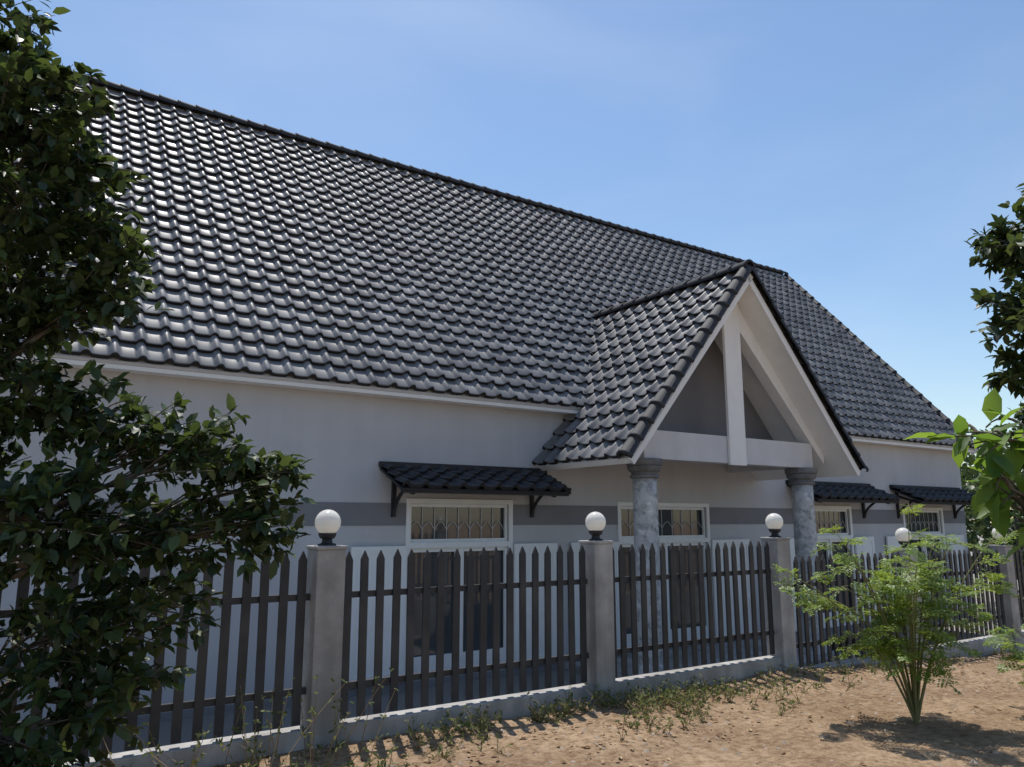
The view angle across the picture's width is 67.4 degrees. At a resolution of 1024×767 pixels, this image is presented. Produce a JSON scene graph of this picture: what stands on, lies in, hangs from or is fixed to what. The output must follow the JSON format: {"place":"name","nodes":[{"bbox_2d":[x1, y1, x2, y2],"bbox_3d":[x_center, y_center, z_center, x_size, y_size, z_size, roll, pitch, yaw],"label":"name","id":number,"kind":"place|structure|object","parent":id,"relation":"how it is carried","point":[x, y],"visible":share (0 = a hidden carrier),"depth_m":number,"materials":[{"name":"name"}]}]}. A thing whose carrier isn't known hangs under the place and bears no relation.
{"place":"outdoors","nodes":[
{"label":"outdoors","id":0,"kind":"place"},
{"bbox_2d":[0,0,1023,522],"label":"sky","id":1,"kind":"structure","parent":0,"point":[853,150],"materials":[{"name":"blue"}]},
{"bbox_2d":[13,526,1023,766],"bbox_3d":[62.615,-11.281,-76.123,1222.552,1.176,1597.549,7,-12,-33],"label":"ground","id":2,"kind":"structure","parent":0,"point":[975,735],"depth_m":6.42,"materials":[{"name":"brown soil"}]},
{"bbox_2d":[0,0,317,766],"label":"broadleaf tree","id":3,"kind":"object","parent":2,"relation":"on","point":[37,312],"visible":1,"depth_m":4.08,"materials":[{"name":"green plant"}]},
{"bbox_2d":[0,364,972,727],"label":"walls","id":4,"kind":"structure","parent":2,"relation":"on","point":[344,444],"depth_m":11.07,"materials":[{"name":"paint"}]},
{"bbox_2d":[379,461,568,516],"bbox_3d":[-0.498,1.609,11.545,2.960,0.790,0.714,7,-12,-33],"label":"awning frame","id":5,"kind":"object","parent":4,"relation":"attached to","point":[395,502],"visible":0.73,"depth_m":11.41,"materials":[{"name":"black metal"}]},
{"bbox_2d":[380,467,570,493],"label":"awning deck","id":6,"kind":"structure","parent":5,"relation":"on","point":[397,483],"depth_m":11.01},
{"bbox_2d":[383,463,571,491],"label":"awning tiles","id":7,"kind":"object","parent":6,"relation":"on","point":[459,477],"visible":1,"depth_m":11.37,"materials":[{"name":"black tile"}]},
{"bbox_2d":[0,498,965,525],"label":"wall band","id":8,"kind":"object","parent":4,"relation":"attached to","point":[362,514],"depth_m":12.63,"materials":[{"name":"paint"}]},
{"bbox_2d":[0,610,973,737],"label":"plinth","id":9,"kind":"structure","parent":4,"relation":"attached to","point":[166,716],"depth_m":10.62,"materials":[{"name":"paint"}]},
{"bbox_2d":[16,355,973,452],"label":"eave fascia","id":10,"kind":"structure","parent":4,"relation":"attached to","point":[209,377],"depth_m":10.63,"materials":[{"name":"white paint"}]},
{"bbox_2d":[535,295,735,470],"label":"portico deck","id":11,"kind":"structure","parent":4,"relation":"attached to","point":[582,463],"depth_m":11.58,"materials":[{"name":"white paint"}]},
{"bbox_2d":[532,273,734,465],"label":"portico roof tiles","id":12,"kind":"object","parent":11,"relation":"on","point":[639,351],"visible":0.62,"depth_m":12.80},
{"bbox_2d":[593,259,755,316],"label":"portico ridge caps","id":13,"kind":"object","parent":12,"relation":"on","point":[699,280],"visible":0.83,"depth_m":14.20,"materials":[{"name":"black tile"}]},
{"bbox_2d":[616,264,751,458],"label":"portico rake caps","id":14,"kind":"object","parent":12,"relation":"on","point":[656,405],"visible":1,"depth_m":11.61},
{"bbox_2d":[630,273,752,463],"bbox_3d":[2.861,-0.357,11.876,2.888,3.312,0.034,7,-12,-33],"label":"portico barge board","id":15,"kind":"object","parent":11,"relation":"attached to","point":[669,403],"visible":0.93,"depth_m":11.70,"materials":[{"name":"white paint"}]},
{"bbox_2d":[403,498,950,674],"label":"window frames","id":16,"kind":"structure","parent":4,"relation":"attached to","point":[462,545],"depth_m":12.16,"materials":[{"name":"white wood"}]},
{"bbox_2d":[349,535,967,680],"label":"shutters","id":17,"kind":"object","parent":16,"relation":"attached to","point":[868,546],"visible":0.36,"depth_m":12.16,"materials":[{"name":"white paint"}]},
{"bbox_2d":[411,507,937,538],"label":"transom grilles","id":18,"kind":"object","parent":16,"relation":"attached to","point":[446,527],"visible":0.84,"depth_m":13.71,"materials":[{"name":"metal"}]},
{"bbox_2d":[411,507,941,656],"bbox_3d":[4.615,3.724,15.230,14.870,2.480,0.010,7,-12,-33],"label":"window glass","id":19,"kind":"object","parent":16,"relation":"in","point":[427,532],"visible":0.21,"depth_m":11.97,"materials":[{"name":"glass"}]},
{"bbox_2d":[786,480,897,517],"bbox_3d":[7.205,2.519,16.649,2.990,0.790,0.714,7,-12,-33],"label":"awning frame","id":20,"kind":"object","parent":4,"relation":"attached to","point":[864,512],"visible":0.41,"depth_m":16.95,"materials":[{"name":"black metal"}]},
{"bbox_2d":[786,484,898,501],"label":"awning deck","id":21,"kind":"structure","parent":20,"relation":"on","point":[847,499],"depth_m":16.16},
{"bbox_2d":[813,483,899,500],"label":"awning tiles","id":22,"kind":"object","parent":21,"relation":"on","point":[843,491],"visible":0.91,"depth_m":16.56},
{"bbox_2d":[889,485,970,518],"bbox_3d":[10.502,2.909,18.834,3.140,0.790,0.714,7,-12,-33],"label":"awning frame","id":23,"kind":"object","parent":4,"relation":"attached to","point":[899,510],"visible":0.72,"depth_m":18.34,"materials":[{"name":"black metal"}]},
{"bbox_2d":[890,488,970,503],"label":"awning deck","id":24,"kind":"structure","parent":23,"relation":"on","point":[921,500],"depth_m":18.12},
{"bbox_2d":[894,486,974,501],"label":"awning tiles","id":25,"kind":"object","parent":24,"relation":"on","point":[941,494],"visible":0.95,"depth_m":18.55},
{"bbox_2d":[0,537,1023,766],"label":"picket fence","id":26,"kind":"object","parent":2,"relation":"on","point":[324,595],"visible":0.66,"depth_m":7.00,"materials":[{"name":"paint"}]},
{"bbox_2d":[315,509,340,545],"bbox_3d":[-1.509,1.178,6.288,0.210,0.290,0.210,7,-12,-33],"label":"post lamp","id":27,"kind":"object","parent":26,"relation":"on","point":[327,523],"visible":1,"depth_m":6.22,"materials":[{"name":"white glass"}]},
{"bbox_2d":[585,512,605,540],"bbox_3d":[0.855,1.458,7.855,0.210,0.290,0.210,7,-12,-33],"label":"post lamp","id":28,"kind":"object","parent":26,"relation":"on","point":[595,522],"visible":1,"depth_m":7.79,"materials":[{"name":"white glass"}]},
{"bbox_2d":[765,513,782,536],"bbox_3d":[3.220,1.737,9.421,0.210,0.290,0.210,7,-12,-33],"label":"post lamp","id":29,"kind":"object","parent":26,"relation":"on","point":[774,523],"visible":0.98,"depth_m":9.36,"materials":[{"name":"white glass"}]},
{"bbox_2d":[895,528,911,548],"bbox_3d":[5.584,2.204,10.954,0.210,0.290,0.210,7,-12,-33],"label":"post lamp","id":30,"kind":"object","parent":26,"relation":"on","point":[901,536],"visible":0.85,"depth_m":10.89,"materials":[{"name":"white glass"}]},
{"bbox_2d":[992,528,1005,544],"bbox_3d":[7.949,2.484,12.521,0.210,0.290,0.210,7,-12,-33],"label":"post lamp","id":31,"kind":"object","parent":26,"relation":"on","point":[995,532],"visible":0.26,"depth_m":12.47,"materials":[{"name":"white glass"}]},
{"bbox_2d":[52,644,1022,766],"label":"weeds","id":32,"kind":"object","parent":2,"relation":"on","point":[646,698],"visible":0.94,"depth_m":6.70,"materials":[{"name":"green plant"}]},
{"bbox_2d":[214,651,1023,766],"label":"fallen leaves","id":33,"kind":"object","parent":2,"relation":"on","point":[553,729],"visible":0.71,"depth_m":6.47,"materials":[{"name":"plant"}]},
{"bbox_2d":[246,654,1020,766],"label":"pebbles","id":34,"kind":"object","parent":2,"relation":"on","point":[646,750],"visible":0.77,"depth_m":6.38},
{"bbox_2d":[564,639,854,677],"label":"portico floor","id":35,"kind":"structure","parent":2,"relation":"on","point":[629,661],"depth_m":12.82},
{"bbox_2d":[632,478,666,675],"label":"portico column","id":36,"kind":"structure","parent":35,"relation":"on","point":[645,515],"depth_m":11.41,"materials":[{"name":"grey stone"}]},
{"bbox_2d":[626,458,662,478],"bbox_3d":[2.026,1.307,11.755,0.560,0.297,0.560,7,-12,-33],"label":"column capital","id":37,"kind":"object","parent":36,"relation":"on","point":[645,467],"visible":0.94,"depth_m":11.54,"materials":[{"name":"stone"}]},
{"bbox_2d":[791,485,826,654],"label":"portico column","id":38,"kind":"structure","parent":35,"relation":"on","point":[804,527],"depth_m":13.56,"materials":[{"name":"grey stone"}]},
{"bbox_2d":[639,430,812,472],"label":"portico beams","id":39,"kind":"structure","parent":38,"relation":"on","point":[767,455],"depth_m":12.59,"materials":[{"name":"white paint"}]},
{"bbox_2d":[722,304,823,465],"bbox_3d":[3.669,-0.130,13.043,4.800,3.040,0.270,7,-12,-33],"label":"portico truss","id":40,"kind":"object","parent":39,"relation":"on","point":[738,337],"visible":0.48,"depth_m":13.15,"materials":[{"name":"white paint"}]},
{"bbox_2d":[714,280,859,480],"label":"portico deck","id":41,"kind":"structure","parent":40,"relation":"on","point":[836,463],"depth_m":13.78,"materials":[{"name":"white paint"}]},
{"bbox_2d":[605,273,861,470],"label":"portico roof tiles","id":42,"kind":"object","parent":41,"relation":"on","point":[807,375],"visible":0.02,"depth_m":13.53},
{"bbox_2d":[750,266,868,471],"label":"portico rake caps","id":43,"kind":"object","parent":42,"relation":"on","point":[807,368],"visible":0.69,"depth_m":13.42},
{"bbox_2d":[747,277,859,475],"bbox_3d":[5.075,-0.095,13.343,2.888,3.312,0.030,7,-12,-33],"label":"portico barge board","id":44,"kind":"object","parent":41,"relation":"attached to","point":[802,374],"visible":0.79,"depth_m":13.31,"materials":[{"name":"white paint"}]},
{"bbox_2d":[784,468,817,484],"bbox_3d":[5.228,1.686,13.877,0.560,0.297,0.560,7,-12,-33],"label":"column capital","id":45,"kind":"object","parent":38,"relation":"on","point":[801,476],"visible":0.97,"depth_m":13.67,"materials":[{"name":"stone"}]},
{"bbox_2d":[771,503,1019,723],"bbox_3d":[3.437,2.009,6.754,2.035,1.914,1.413,5,-11,-28],"label":"feathery shrub","id":46,"kind":"object","parent":2,"relation":"on","point":[930,609],"visible":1,"depth_m":6.70,"materials":[{"name":"green plant"}]},
{"bbox_2d":[903,387,1023,559],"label":"sapling","id":47,"kind":"object","parent":2,"relation":"on","point":[991,496],"visible":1,"depth_m":2.51,"materials":[{"name":"green plant"}]},
{"bbox_2d":[960,407,1023,617],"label":"background trees","id":48,"kind":"object","parent":2,"relation":"on","point":[979,528],"visible":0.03,"depth_m":23.35,"materials":[{"name":"green plant"}]},
{"bbox_2d":[965,183,1023,438],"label":"broadleaf tree","id":49,"kind":"object","parent":2,"relation":"on","point":[1000,247],"visible":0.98,"depth_m":6.59,"materials":[{"name":"green plant"}]},
{"bbox_2d":[983,618,1023,686],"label":"feathery shrub","id":50,"kind":"object","parent":2,"relation":"on","point":[1019,657],"visible":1,"depth_m":7.13,"materials":[{"name":"green plant"}]},
{"bbox_2d":[657,340,772,439],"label":"portico gable wall","id":51,"kind":"structure","parent":0,"point":[698,406],"depth_m":13.82,"materials":[{"name":"grey paint"}]},
{"bbox_3d":[-3.792,-1.473,19.905,27.700,8.269,0.058,7,29,-33],"label":"roof back deck","id":52,"kind":"object","parent":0,"visible":0},
{"bbox_2d":[74,80,777,273],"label":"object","id":53,"kind":"object","parent":52,"relation":"attached to","point":[309,145],"depth_m":16.51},
{"bbox_2d":[51,66,788,274],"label":"ridge caps","id":54,"kind":"object","parent":53,"relation":"attached to","point":[180,104],"visible":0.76,"depth_m":17.79,"materials":[{"name":"tile"}]},
{"bbox_2d":[4,348,973,449],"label":"roof front deck","id":55,"kind":"structure","parent":52,"relation":"attached to","point":[167,366],"depth_m":10.49,"materials":[{"name":"paint"}]},
{"bbox_2d":[0,62,973,447],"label":"roof front tiles","id":56,"kind":"object","parent":55,"relation":"on","point":[290,256],"visible":0.65,"depth_m":13.80,"materials":[{"name":"grey tile"}]},
{"bbox_2d":[784,274,979,448],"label":"rake caps","id":57,"kind":"object","parent":56,"relation":"on","point":[910,386],"visible":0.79,"depth_m":22.63,"materials":[{"name":"tile"}]}
]}

